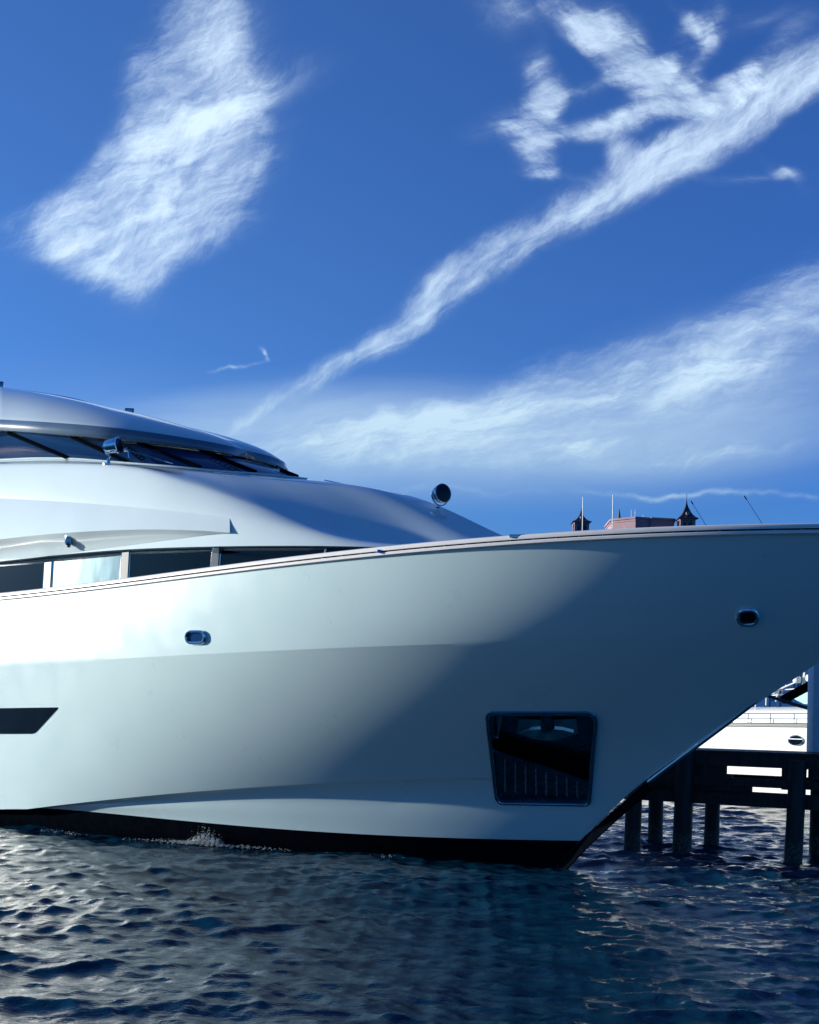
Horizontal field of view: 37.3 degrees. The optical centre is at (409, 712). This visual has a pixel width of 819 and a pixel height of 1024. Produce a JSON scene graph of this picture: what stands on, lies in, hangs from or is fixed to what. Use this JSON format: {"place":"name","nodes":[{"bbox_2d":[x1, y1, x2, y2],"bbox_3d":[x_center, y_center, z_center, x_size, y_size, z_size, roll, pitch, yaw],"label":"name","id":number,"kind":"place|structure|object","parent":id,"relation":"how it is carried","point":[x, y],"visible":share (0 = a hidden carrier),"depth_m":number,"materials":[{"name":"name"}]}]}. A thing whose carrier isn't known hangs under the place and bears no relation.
{"place":"outdoors","nodes":[
{"label":"outdoors","id":0,"kind":"place"},
{"bbox_2d":[0,799,818,1023],"bbox_3d":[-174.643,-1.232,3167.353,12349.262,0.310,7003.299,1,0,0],"label":"sea","id":1,"kind":"structure","parent":0,"point":[605,928],"depth_m":13.34,"materials":[{"name":"blue liquid"}]},
{"bbox_2d":[40,826,403,857],"bbox_3d":[-4.075,2.167,21.889,8.998,0.377,0.748,1,0,25],"label":"foam","id":2,"kind":"object","parent":1,"relation":"on","point":[208,841],"visible":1,"depth_m":21.58,"materials":[{"name":"white"}]},
{"bbox_2d":[0,381,818,868],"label":"motor yacht","id":3,"kind":"object","parent":1,"relation":"on","point":[228,641],"visible":0.99,"depth_m":19.93,"materials":[{"name":"white paint"}]},
{"bbox_2d":[0,561,45,592],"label":"side window","id":4,"kind":"structure","parent":3,"relation":"in","point":[29,575],"depth_m":24.29,"materials":[{"name":"glass"}]},
{"bbox_2d":[0,707,57,733],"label":"hull window","id":5,"kind":"structure","parent":3,"relation":"in","point":[12,720],"depth_m":23.28,"materials":[{"name":"black glass"}]},
{"bbox_2d":[51,553,121,586],"bbox_3d":[-6.162,-2.582,23.092,2.084,0.788,0.075,1,0,37],"label":"side window","id":6,"kind":"structure","parent":3,"relation":"in","point":[78,570],"depth_m":23.08,"materials":[{"name":"glass"}]},
{"bbox_2d":[128,550,211,577],"bbox_3d":[-4.311,-2.572,21.770,2.109,0.741,0.083,1,0,34],"label":"side window","id":7,"kind":"structure","parent":3,"relation":"in","point":[151,562],"depth_m":21.80,"materials":[{"name":"glass"}]},
{"bbox_2d":[218,548,326,565],"bbox_3d":[-2.359,-2.560,20.589,2.193,0.545,0.102,1,0,27],"label":"side window","id":8,"kind":"structure","parent":3,"relation":"in","point":[234,555],"depth_m":20.68,"materials":[{"name":"glass"}]},
{"bbox_2d":[780,681,807,703],"bbox_3d":[8.060,-0.621,24.000,0.100,0.884,1.616,1,0,-39],"label":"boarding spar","id":9,"kind":"object","parent":3,"relation":"attached to","point":[798,691],"visible":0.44,"depth_m":24.32,"materials":[{"name":"black metal"}]},
{"bbox_2d":[623,747,818,862],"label":"dock","id":10,"kind":"object","parent":1,"relation":"in","point":[699,775],"visible":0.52,"depth_m":22.08,"materials":[{"name":"brown wood"}]},
{"bbox_2d":[806,662,818,751],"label":"dock post","id":11,"kind":"object","parent":10,"relation":"on","point":[813,714],"visible":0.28,"depth_m":22.20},
{"bbox_2d":[768,695,806,709],"bbox_3d":[7.810,-0.127,23.502,0.068,0.600,3.229,1,0,-21],"label":"mooring line","id":12,"kind":"object","parent":11,"relation":"attached to","point":[788,702],"visible":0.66,"depth_m":24.14,"materials":[{"name":"grey fabric"}]},
{"bbox_2d":[699,670,809,794],"bbox_3d":[12.363,0.641,40.701,4.925,5.364,24.906,1,0,-38],"label":"moored yacht","id":13,"kind":"object","parent":1,"relation":"on","point":[766,723],"visible":0.24,"depth_m":38.65,"materials":[{"name":"white"}]},
{"bbox_2d":[0,0,818,535],"label":"sky","id":14,"kind":"structure","parent":0,"point":[529,260],"materials":[{"name":"blue"}]},
{"bbox_2d":[582,497,583,530],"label":"flagpole","id":15,"kind":"object","parent":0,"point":[582,515],"visible":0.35,"depth_m":119.96,"materials":[{"name":"white metal"}]},
{"bbox_2d":[612,495,613,528],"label":"flagpole","id":16,"kind":"object","parent":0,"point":[612,513],"visible":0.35,"depth_m":119.96,"materials":[{"name":"white metal"}]},
{"bbox_3d":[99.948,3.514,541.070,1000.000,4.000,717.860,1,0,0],"label":"shore","id":17,"kind":"structure","parent":0,"visible":0},
{"bbox_2d":[571,497,698,530],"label":"hotel","id":18,"kind":"structure","parent":17,"relation":"on","point":[686,517],"depth_m":230.35,"materials":[{"name":"brown brick"}]}
]}

